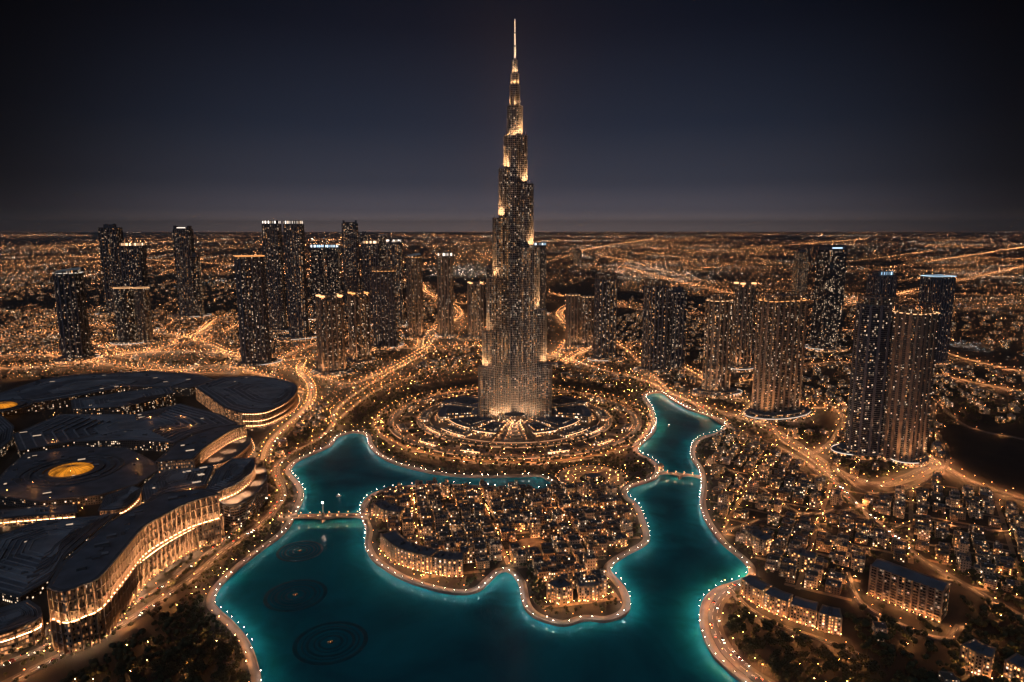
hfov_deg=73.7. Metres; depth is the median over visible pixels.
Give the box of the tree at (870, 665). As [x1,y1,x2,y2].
[864,660,875,672]
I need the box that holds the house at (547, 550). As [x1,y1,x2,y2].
[541,542,554,560]
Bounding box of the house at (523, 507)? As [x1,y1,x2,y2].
[517,503,529,515]
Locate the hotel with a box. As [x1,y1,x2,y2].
[867,558,950,623]
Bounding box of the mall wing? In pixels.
[47,488,221,653]
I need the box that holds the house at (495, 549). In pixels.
[489,537,501,560]
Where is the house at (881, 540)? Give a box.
[873,532,886,548]
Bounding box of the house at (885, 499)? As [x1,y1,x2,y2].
[876,496,890,508]
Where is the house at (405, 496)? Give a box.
[398,495,409,505]
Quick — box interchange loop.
[0,326,227,351]
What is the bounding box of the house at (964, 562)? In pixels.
[957,554,973,575]
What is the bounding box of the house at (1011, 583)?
[1001,578,1020,593]
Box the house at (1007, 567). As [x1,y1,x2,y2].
[995,559,1012,575]
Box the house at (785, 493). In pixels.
[776,489,790,501]
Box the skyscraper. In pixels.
[478,19,551,420]
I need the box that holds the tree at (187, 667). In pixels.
[184,665,192,672]
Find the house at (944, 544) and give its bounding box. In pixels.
[935,542,950,553]
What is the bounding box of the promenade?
[206,391,755,681]
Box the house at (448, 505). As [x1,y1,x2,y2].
[446,503,455,510]
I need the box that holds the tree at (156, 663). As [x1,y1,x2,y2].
[149,660,161,670]
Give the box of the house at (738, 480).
[734,476,746,487]
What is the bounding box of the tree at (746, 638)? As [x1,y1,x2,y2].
[743,636,752,643]
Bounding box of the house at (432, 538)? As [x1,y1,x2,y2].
[424,533,436,545]
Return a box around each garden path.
[372,387,656,465]
[389,390,639,457]
[418,396,610,446]
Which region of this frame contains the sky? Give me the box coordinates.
[0,0,1023,231]
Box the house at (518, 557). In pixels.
[510,549,526,566]
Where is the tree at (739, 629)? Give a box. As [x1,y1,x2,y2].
[735,626,743,633]
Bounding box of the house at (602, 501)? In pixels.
[597,496,610,509]
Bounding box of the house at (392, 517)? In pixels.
[387,514,397,521]
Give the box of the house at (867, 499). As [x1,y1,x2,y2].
[863,494,873,504]
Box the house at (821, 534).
[818,531,833,546]
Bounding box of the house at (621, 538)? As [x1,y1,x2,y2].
[611,530,627,546]
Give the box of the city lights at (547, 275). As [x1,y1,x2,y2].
[0,231,1023,409]
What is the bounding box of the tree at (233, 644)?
[229,640,236,649]
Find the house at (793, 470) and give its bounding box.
[788,465,799,476]
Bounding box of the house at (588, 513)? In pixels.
[580,508,594,518]
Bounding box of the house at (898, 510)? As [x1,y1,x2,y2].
[893,500,904,518]
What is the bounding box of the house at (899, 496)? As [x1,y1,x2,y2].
[895,491,905,502]
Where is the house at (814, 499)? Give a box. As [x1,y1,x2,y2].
[809,493,820,507]
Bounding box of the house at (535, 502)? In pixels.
[530,495,542,512]
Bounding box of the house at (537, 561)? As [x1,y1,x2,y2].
[529,557,548,571]
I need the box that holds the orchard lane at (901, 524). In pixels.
[886,519,1014,532]
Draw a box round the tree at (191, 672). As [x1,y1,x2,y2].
[185,667,196,675]
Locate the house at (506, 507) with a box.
[502,501,517,512]
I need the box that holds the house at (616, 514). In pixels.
[610,510,620,518]
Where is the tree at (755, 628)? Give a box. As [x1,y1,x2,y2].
[753,626,759,631]
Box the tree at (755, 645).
[752,642,758,649]
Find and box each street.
[280,321,464,358]
[693,362,851,382]
[729,589,860,656]
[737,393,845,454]
[771,426,843,485]
[838,401,949,494]
[934,399,1023,439]
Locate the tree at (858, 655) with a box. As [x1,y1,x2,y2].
[856,653,862,661]
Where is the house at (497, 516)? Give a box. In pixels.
[494,513,508,520]
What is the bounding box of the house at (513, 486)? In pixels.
[508,480,518,491]
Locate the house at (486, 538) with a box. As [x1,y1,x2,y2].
[484,534,490,550]
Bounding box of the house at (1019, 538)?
[1016,534,1023,545]
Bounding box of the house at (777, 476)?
[769,474,783,484]
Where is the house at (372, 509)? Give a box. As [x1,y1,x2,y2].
[371,504,374,515]
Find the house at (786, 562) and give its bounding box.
[782,556,796,566]
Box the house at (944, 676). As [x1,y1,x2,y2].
[938,671,959,681]
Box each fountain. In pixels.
[263,579,326,611]
[276,541,322,561]
[292,621,367,665]
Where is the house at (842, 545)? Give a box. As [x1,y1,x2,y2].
[837,540,851,556]
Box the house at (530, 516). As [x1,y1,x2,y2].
[525,511,534,529]
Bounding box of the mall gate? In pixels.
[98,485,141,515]
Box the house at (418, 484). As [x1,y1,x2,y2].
[415,480,425,489]
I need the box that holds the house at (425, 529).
[418,522,435,539]
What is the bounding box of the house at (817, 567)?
[811,563,822,580]
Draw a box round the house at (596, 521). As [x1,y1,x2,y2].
[587,515,602,525]
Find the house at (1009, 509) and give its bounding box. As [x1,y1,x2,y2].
[1005,504,1018,515]
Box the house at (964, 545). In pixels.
[954,536,969,555]
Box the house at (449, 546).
[444,541,457,550]
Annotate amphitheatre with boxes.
[559,465,626,487]
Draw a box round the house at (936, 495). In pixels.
[931,491,943,500]
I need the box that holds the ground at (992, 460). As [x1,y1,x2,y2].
[0,232,1023,681]
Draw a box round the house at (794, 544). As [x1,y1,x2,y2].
[787,539,800,555]
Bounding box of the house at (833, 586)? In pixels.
[824,578,841,594]
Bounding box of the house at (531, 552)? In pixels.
[524,547,541,563]
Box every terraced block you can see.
[740,575,772,607]
[763,587,793,618]
[789,596,818,628]
[817,604,841,635]
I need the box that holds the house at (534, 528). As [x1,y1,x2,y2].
[529,517,540,537]
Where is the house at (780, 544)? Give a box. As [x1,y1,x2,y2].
[772,538,787,553]
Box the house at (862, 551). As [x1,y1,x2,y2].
[849,547,865,558]
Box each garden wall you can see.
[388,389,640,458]
[417,395,611,447]
[429,398,599,443]
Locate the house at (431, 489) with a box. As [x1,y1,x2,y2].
[425,484,438,493]
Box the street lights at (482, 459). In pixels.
[24,273,1013,594]
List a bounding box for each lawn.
[378,388,650,462]
[395,391,633,456]
[424,406,604,445]
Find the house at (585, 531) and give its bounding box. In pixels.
[578,526,593,539]
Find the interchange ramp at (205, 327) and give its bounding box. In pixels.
[130,302,435,352]
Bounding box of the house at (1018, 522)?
[1009,515,1023,529]
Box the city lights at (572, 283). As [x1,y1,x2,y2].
[0,231,1023,401]
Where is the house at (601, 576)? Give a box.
[595,568,607,595]
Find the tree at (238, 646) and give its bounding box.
[234,644,241,650]
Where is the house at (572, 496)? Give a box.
[569,492,580,499]
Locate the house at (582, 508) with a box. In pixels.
[578,506,589,512]
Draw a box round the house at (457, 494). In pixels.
[455,492,463,501]
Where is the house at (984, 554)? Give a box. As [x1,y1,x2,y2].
[975,550,992,561]
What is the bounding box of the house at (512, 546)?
[509,542,520,553]
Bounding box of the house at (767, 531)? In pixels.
[761,527,773,536]
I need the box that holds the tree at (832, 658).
[829,656,838,663]
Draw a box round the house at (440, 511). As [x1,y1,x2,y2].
[432,510,443,523]
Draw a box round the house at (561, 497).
[557,493,568,504]
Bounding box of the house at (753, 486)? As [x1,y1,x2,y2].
[749,480,758,495]
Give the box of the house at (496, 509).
[491,504,502,517]
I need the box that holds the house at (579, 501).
[570,497,585,506]
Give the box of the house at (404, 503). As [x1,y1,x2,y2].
[399,498,409,507]
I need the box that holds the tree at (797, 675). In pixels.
[792,668,802,680]
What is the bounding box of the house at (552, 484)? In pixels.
[546,482,558,491]
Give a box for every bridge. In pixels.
[277,513,368,522]
[657,471,702,478]
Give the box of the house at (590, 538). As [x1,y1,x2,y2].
[584,535,599,549]
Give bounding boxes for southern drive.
[708,574,775,681]
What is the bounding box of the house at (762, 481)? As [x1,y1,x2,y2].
[754,477,766,485]
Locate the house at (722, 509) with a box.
[713,504,728,516]
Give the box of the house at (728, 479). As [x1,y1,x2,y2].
[718,477,730,485]
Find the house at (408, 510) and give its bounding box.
[405,507,412,516]
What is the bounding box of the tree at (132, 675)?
[130,672,138,681]
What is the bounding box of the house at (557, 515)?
[552,508,562,523]
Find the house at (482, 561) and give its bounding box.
[475,554,488,568]
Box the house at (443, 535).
[439,531,449,539]
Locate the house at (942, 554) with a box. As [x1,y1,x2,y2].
[935,544,949,562]
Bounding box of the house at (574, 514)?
[569,510,582,523]
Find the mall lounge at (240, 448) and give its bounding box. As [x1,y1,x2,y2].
[202,431,251,472]
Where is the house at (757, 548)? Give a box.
[753,540,766,555]
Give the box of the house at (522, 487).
[519,484,532,497]
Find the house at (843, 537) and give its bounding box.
[832,533,852,548]
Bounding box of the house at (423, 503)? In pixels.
[417,500,427,510]
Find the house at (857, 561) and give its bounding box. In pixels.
[851,551,865,572]
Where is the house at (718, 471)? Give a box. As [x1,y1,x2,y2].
[711,468,721,477]
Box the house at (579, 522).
[572,517,589,532]
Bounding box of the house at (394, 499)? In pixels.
[385,495,397,505]
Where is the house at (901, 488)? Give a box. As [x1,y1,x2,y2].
[895,485,904,493]
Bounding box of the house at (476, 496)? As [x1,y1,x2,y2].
[466,490,481,503]
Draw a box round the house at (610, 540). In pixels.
[598,535,616,548]
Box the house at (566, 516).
[563,505,579,521]
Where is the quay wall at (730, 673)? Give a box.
[215,392,747,681]
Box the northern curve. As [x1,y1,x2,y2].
[555,334,672,393]
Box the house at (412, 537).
[402,533,416,542]
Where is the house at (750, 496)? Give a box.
[743,491,757,502]
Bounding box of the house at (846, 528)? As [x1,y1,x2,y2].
[839,522,853,535]
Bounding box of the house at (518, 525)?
[510,519,524,531]
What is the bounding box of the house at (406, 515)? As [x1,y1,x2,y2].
[402,512,411,517]
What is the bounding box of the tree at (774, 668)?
[770,664,779,676]
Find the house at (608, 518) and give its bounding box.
[603,515,617,525]
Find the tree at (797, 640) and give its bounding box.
[794,638,800,647]
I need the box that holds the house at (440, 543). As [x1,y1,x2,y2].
[437,536,453,549]
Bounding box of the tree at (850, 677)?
[843,672,853,679]
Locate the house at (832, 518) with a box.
[825,513,838,524]
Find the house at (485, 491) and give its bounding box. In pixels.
[483,486,491,501]
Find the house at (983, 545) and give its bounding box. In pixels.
[973,539,989,551]
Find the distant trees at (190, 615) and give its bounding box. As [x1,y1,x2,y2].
[0,281,1023,681]
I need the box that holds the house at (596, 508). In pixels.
[590,506,602,511]
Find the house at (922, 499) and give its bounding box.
[917,492,929,508]
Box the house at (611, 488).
[605,481,616,496]
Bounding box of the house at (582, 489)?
[577,481,586,496]
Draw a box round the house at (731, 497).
[722,491,733,503]
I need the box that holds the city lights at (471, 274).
[2,231,1019,408]
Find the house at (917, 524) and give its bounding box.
[914,521,932,535]
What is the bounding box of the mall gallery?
[155,424,247,472]
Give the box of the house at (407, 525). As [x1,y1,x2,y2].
[402,517,413,534]
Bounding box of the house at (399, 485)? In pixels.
[396,482,408,490]
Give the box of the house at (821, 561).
[815,554,827,567]
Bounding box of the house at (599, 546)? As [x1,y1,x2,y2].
[588,538,606,555]
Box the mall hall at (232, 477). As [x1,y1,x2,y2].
[206,458,255,509]
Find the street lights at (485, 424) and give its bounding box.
[47,314,934,623]
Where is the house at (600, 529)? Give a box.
[592,523,605,534]
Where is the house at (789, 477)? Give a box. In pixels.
[785,475,794,482]
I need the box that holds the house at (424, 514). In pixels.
[420,510,431,525]
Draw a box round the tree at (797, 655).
[793,651,801,660]
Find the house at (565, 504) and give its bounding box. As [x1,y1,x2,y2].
[558,500,572,510]
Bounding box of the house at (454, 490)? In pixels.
[451,487,462,497]
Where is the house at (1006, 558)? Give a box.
[993,554,1015,568]
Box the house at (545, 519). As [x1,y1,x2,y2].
[537,514,551,524]
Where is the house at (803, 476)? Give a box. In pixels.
[800,472,811,480]
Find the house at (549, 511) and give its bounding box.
[547,508,562,517]
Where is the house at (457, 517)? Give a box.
[449,514,459,529]
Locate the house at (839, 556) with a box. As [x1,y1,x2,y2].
[829,549,849,566]
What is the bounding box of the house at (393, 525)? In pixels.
[387,520,399,532]
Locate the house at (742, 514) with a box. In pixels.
[733,509,748,520]
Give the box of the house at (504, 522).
[493,517,510,529]
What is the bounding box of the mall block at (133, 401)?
[71,386,175,413]
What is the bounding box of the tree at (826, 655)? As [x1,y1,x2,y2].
[824,652,830,660]
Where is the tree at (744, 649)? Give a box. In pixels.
[742,645,748,655]
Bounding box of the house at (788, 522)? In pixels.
[782,518,794,529]
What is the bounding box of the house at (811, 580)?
[804,569,818,589]
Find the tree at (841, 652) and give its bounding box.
[838,650,846,661]
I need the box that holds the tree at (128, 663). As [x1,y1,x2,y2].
[125,661,134,670]
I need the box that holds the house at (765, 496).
[757,492,774,505]
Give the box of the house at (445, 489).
[439,479,449,496]
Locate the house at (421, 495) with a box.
[416,491,426,502]
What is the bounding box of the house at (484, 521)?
[480,517,490,530]
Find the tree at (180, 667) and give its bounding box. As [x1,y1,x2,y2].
[175,662,185,674]
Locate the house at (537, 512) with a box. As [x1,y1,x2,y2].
[533,507,547,516]
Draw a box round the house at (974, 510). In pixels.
[968,502,982,518]
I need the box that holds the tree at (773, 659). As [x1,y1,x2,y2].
[769,656,776,663]
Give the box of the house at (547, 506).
[543,502,555,513]
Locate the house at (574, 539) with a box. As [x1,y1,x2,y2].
[567,534,580,551]
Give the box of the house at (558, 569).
[549,564,566,580]
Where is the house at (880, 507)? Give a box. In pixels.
[873,502,890,514]
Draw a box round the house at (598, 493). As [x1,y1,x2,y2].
[595,491,605,497]
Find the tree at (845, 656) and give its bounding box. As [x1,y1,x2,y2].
[842,652,850,660]
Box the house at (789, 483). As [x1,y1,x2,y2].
[784,478,793,488]
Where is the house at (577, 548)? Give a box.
[570,543,584,560]
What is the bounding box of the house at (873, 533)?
[869,527,888,542]
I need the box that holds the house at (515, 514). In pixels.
[505,509,523,520]
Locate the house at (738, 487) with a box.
[730,484,744,492]
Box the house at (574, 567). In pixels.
[565,563,582,575]
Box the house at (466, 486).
[463,483,475,495]
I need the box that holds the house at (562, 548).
[556,542,568,555]
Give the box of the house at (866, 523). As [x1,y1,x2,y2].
[855,519,871,530]
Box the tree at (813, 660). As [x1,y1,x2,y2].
[809,657,818,665]
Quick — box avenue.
[548,266,1023,319]
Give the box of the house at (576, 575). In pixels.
[573,571,582,589]
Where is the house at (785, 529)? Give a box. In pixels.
[779,526,791,536]
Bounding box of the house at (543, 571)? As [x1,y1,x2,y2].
[534,563,550,582]
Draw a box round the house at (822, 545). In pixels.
[815,537,831,552]
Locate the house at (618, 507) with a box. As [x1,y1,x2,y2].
[614,504,629,512]
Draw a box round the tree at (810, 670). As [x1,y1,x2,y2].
[806,666,815,674]
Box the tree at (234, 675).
[231,671,238,678]
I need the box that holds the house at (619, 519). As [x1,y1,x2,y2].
[617,517,626,527]
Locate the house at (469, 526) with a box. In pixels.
[464,524,474,530]
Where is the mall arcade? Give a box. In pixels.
[0,504,77,526]
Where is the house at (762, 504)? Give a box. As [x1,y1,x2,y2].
[755,500,770,510]
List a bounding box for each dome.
[0,399,33,411]
[14,454,123,487]
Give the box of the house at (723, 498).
[718,493,729,505]
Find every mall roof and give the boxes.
[0,371,212,415]
[0,414,13,458]
[0,446,157,506]
[0,512,118,603]
[12,403,237,456]
[142,463,213,502]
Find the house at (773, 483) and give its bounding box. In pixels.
[767,478,780,488]
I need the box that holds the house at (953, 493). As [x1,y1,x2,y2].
[949,491,959,497]
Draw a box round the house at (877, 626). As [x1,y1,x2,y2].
[871,621,887,641]
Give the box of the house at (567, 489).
[561,484,577,496]
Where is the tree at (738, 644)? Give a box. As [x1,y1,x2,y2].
[735,640,742,648]
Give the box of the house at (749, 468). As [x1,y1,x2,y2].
[743,464,754,472]
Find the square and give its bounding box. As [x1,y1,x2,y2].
[515,538,545,550]
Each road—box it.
[0,354,301,392]
[0,493,271,667]
[1,344,480,681]
[69,256,461,348]
[99,353,239,373]
[218,349,427,383]
[260,363,315,459]
[329,365,471,427]
[425,325,485,348]
[562,344,847,408]
[668,394,826,475]
[824,470,1023,619]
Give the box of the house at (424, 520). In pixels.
[422,518,433,529]
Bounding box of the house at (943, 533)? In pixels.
[934,525,949,538]
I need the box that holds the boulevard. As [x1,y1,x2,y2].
[620,266,1023,299]
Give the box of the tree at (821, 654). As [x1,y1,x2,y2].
[818,652,823,659]
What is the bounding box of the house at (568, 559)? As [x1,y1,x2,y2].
[561,554,575,564]
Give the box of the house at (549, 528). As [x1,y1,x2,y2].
[541,521,557,537]
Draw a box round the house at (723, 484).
[718,479,728,488]
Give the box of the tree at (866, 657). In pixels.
[862,652,869,663]
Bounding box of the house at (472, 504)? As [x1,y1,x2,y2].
[469,500,484,515]
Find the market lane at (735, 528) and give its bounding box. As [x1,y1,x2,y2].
[721,506,861,533]
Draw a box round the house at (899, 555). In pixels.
[894,548,905,562]
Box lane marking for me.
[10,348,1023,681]
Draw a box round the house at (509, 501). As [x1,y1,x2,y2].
[501,499,513,506]
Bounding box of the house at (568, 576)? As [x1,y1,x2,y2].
[559,572,573,590]
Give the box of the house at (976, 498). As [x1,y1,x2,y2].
[962,495,979,504]
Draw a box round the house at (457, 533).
[453,530,465,537]
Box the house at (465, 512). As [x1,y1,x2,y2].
[461,507,470,518]
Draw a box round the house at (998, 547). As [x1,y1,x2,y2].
[993,540,1010,555]
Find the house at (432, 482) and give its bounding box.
[426,477,436,487]
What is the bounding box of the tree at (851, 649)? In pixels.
[847,645,855,655]
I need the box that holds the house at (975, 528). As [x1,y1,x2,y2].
[968,524,983,535]
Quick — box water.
[215,393,747,681]
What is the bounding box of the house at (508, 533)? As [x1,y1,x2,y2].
[500,523,515,541]
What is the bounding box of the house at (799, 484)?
[796,482,807,492]
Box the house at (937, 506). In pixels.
[932,502,945,513]
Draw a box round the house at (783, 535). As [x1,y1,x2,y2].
[777,530,789,543]
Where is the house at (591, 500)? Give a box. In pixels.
[584,493,597,507]
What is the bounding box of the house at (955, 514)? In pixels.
[949,507,965,520]
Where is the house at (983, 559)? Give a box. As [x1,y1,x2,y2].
[976,557,991,564]
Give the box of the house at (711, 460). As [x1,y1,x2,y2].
[705,454,714,465]
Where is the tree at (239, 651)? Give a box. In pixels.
[235,649,242,655]
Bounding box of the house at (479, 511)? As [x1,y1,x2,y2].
[474,506,483,516]
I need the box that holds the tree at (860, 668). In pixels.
[855,662,862,674]
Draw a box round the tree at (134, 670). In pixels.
[131,667,140,673]
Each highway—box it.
[0,344,935,486]
[553,302,1023,372]
[934,374,1023,392]
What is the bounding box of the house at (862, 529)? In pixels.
[857,524,868,534]
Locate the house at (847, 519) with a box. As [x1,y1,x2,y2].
[839,514,853,524]
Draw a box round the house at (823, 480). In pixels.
[814,476,825,485]
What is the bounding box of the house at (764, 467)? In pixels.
[761,462,771,474]
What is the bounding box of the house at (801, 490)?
[793,486,805,497]
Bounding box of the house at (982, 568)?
[974,561,999,581]
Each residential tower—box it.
[52,267,99,363]
[95,224,123,315]
[110,287,143,346]
[119,242,158,331]
[132,287,161,344]
[167,226,210,318]
[190,252,204,317]
[232,255,281,368]
[262,220,288,333]
[277,220,316,341]
[309,244,325,320]
[311,294,353,377]
[325,244,340,294]
[341,220,359,312]
[346,291,375,363]
[360,231,367,290]
[362,240,379,326]
[371,266,403,350]
[378,234,387,266]
[386,239,407,327]
[402,253,428,339]
[435,252,457,338]
[459,281,483,340]
[486,264,492,277]
[533,242,548,314]
[562,293,580,348]
[573,249,580,264]
[577,295,593,349]
[588,274,622,363]
[634,280,668,374]
[665,286,687,369]
[692,293,741,398]
[731,281,756,371]
[744,291,810,422]
[791,248,808,294]
[805,245,846,351]
[831,294,898,459]
[866,271,896,296]
[880,302,940,467]
[918,275,956,365]
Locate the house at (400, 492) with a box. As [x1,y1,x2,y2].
[397,487,410,498]
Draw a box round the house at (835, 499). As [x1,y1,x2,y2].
[830,489,842,504]
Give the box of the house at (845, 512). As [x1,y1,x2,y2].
[842,510,856,521]
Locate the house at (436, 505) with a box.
[432,499,444,513]
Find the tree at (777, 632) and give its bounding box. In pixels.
[775,628,782,637]
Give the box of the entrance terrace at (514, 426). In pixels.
[464,412,564,443]
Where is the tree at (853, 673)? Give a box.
[848,669,855,680]
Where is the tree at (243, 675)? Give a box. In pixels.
[239,672,251,680]
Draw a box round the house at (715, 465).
[713,463,724,473]
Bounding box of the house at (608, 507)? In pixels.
[603,505,615,510]
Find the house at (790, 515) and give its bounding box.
[785,511,795,523]
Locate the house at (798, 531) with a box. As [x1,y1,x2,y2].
[793,527,808,539]
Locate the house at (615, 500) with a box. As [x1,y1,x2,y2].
[608,494,621,505]
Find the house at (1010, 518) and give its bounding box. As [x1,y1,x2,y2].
[1007,513,1019,523]
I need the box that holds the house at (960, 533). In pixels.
[953,530,968,537]
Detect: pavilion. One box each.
[397,423,408,432]
[403,405,416,411]
[418,397,437,403]
[420,438,439,446]
[421,410,432,421]
[427,425,446,435]
[438,405,477,422]
[441,395,477,407]
[441,426,471,437]
[449,416,493,430]
[460,446,481,453]
[473,421,504,436]
[524,421,555,436]
[535,416,579,430]
[545,447,569,454]
[552,395,588,407]
[552,405,590,422]
[558,425,589,437]
[582,425,602,435]
[588,396,607,402]
[592,437,612,446]
[596,409,608,420]
[614,406,626,412]
[621,423,632,431]
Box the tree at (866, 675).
[862,672,869,679]
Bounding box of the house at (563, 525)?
[558,522,568,535]
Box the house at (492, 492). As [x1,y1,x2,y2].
[487,486,496,504]
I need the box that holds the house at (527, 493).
[524,490,533,502]
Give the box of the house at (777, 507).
[771,500,781,512]
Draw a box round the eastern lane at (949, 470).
[928,455,1023,501]
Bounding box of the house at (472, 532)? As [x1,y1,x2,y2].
[465,524,479,543]
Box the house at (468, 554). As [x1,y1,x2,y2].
[460,545,473,563]
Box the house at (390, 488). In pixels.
[384,486,393,490]
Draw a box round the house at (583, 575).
[578,571,594,583]
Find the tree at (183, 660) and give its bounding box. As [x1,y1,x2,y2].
[178,657,186,668]
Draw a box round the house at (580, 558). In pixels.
[577,551,585,564]
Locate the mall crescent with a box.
[194,375,297,428]
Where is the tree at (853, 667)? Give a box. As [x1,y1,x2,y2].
[849,663,857,670]
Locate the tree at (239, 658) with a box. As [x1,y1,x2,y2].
[234,655,242,663]
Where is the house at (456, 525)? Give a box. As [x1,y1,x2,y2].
[451,518,461,535]
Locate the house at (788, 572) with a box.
[779,565,796,583]
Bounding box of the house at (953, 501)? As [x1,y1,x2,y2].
[945,496,962,508]
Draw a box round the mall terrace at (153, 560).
[49,510,224,645]
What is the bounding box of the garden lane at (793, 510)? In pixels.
[705,459,868,551]
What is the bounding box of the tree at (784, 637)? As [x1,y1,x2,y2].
[781,635,788,642]
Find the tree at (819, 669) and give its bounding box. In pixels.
[815,667,823,674]
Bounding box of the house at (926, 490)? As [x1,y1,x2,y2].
[915,488,928,497]
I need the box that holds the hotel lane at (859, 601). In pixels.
[843,572,963,640]
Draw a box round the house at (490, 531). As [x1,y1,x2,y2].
[479,527,498,539]
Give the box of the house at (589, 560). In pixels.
[581,548,596,574]
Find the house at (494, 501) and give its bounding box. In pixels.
[490,495,500,511]
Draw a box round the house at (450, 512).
[444,507,459,521]
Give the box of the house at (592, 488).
[587,483,600,495]
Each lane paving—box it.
[375,487,639,608]
[704,437,1023,600]
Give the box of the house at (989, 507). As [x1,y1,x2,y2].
[980,501,994,514]
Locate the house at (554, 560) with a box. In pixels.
[547,555,561,566]
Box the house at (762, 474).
[758,471,767,478]
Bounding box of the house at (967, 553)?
[956,551,970,562]
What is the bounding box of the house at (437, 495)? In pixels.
[427,491,440,504]
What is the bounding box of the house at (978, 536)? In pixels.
[971,532,985,542]
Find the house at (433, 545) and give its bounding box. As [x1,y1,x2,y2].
[425,542,438,548]
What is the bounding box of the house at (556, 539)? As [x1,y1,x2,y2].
[552,534,564,552]
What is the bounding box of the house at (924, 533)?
[917,525,930,541]
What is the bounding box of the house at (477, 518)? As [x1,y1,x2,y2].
[474,514,484,528]
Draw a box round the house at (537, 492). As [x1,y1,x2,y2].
[535,490,546,497]
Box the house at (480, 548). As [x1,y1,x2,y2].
[473,543,490,560]
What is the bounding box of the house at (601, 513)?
[595,511,611,521]
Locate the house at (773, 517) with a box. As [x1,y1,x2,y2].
[767,512,779,525]
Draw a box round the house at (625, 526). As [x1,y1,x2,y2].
[620,517,632,536]
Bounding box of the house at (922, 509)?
[916,504,927,514]
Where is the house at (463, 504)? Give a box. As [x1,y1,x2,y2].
[457,501,469,516]
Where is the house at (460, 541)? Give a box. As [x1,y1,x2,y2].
[454,533,466,550]
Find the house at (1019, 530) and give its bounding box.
[1014,526,1023,539]
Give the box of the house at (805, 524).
[795,519,814,534]
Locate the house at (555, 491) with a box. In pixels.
[551,486,562,500]
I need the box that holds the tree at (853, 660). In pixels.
[849,658,856,664]
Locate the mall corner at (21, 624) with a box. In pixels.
[0,599,44,654]
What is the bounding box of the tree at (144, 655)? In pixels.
[140,653,148,660]
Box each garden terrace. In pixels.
[411,429,423,432]
[478,448,491,453]
[501,449,517,451]
[529,448,541,452]
[573,442,590,447]
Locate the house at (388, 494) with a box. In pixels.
[384,489,396,499]
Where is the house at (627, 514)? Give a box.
[620,508,632,520]
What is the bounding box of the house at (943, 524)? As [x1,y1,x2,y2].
[934,521,948,530]
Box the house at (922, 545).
[915,540,929,551]
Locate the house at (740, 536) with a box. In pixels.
[735,529,744,542]
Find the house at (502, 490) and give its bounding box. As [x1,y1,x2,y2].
[497,486,507,494]
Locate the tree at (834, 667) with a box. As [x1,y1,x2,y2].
[830,665,838,675]
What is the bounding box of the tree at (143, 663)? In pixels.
[135,657,146,665]
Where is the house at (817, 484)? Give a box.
[811,476,821,490]
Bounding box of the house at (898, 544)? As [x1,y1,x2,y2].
[891,538,906,551]
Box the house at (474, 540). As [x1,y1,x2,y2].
[468,537,484,546]
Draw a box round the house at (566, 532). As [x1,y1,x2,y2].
[561,528,574,541]
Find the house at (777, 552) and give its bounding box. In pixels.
[769,548,783,560]
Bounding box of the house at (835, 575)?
[828,568,845,583]
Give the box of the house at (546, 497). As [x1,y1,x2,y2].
[539,491,551,502]
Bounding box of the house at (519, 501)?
[513,498,527,505]
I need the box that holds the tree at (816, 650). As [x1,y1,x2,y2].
[813,647,819,656]
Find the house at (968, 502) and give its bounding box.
[966,499,977,509]
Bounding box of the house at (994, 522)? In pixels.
[988,517,1001,527]
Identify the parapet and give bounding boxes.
[214,392,748,681]
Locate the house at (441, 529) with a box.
[436,526,448,538]
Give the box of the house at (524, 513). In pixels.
[522,511,535,521]
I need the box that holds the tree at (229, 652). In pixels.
[226,650,232,656]
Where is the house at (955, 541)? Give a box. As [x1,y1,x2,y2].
[952,537,963,547]
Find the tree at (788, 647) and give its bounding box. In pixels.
[784,645,793,650]
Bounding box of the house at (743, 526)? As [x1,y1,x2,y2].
[740,523,759,529]
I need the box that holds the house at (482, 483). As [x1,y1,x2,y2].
[479,479,492,494]
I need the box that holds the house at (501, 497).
[497,494,511,500]
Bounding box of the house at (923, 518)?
[912,514,929,524]
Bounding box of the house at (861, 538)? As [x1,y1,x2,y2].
[854,532,867,544]
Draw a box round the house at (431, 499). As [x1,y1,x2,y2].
[429,496,443,511]
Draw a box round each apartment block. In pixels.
[373,500,404,523]
[380,530,438,573]
[431,549,462,577]
[546,576,572,604]
[577,573,604,602]
[744,529,773,555]
[790,547,816,572]
[959,638,995,677]
[1003,653,1023,681]
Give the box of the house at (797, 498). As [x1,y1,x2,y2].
[792,493,803,503]
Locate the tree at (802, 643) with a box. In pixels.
[798,641,806,648]
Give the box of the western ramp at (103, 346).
[45,315,287,353]
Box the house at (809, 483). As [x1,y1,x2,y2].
[798,478,812,487]
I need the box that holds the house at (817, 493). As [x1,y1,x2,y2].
[812,490,820,500]
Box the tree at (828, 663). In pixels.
[823,661,831,669]
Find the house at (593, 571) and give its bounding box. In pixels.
[590,569,599,573]
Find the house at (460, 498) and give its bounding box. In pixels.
[456,494,467,506]
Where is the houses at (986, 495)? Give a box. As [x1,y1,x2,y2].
[0,279,1023,559]
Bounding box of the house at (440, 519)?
[434,511,446,529]
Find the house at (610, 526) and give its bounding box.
[605,520,620,535]
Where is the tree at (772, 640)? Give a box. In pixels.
[767,638,776,644]
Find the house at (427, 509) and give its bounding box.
[417,506,429,519]
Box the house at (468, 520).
[462,517,475,528]
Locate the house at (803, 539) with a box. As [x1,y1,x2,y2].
[793,534,807,548]
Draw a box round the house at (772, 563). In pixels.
[765,554,780,571]
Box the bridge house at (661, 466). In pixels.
[658,463,663,470]
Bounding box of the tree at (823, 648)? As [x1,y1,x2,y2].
[819,644,826,651]
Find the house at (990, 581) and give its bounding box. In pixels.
[982,574,997,589]
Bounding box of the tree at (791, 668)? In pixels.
[788,665,794,674]

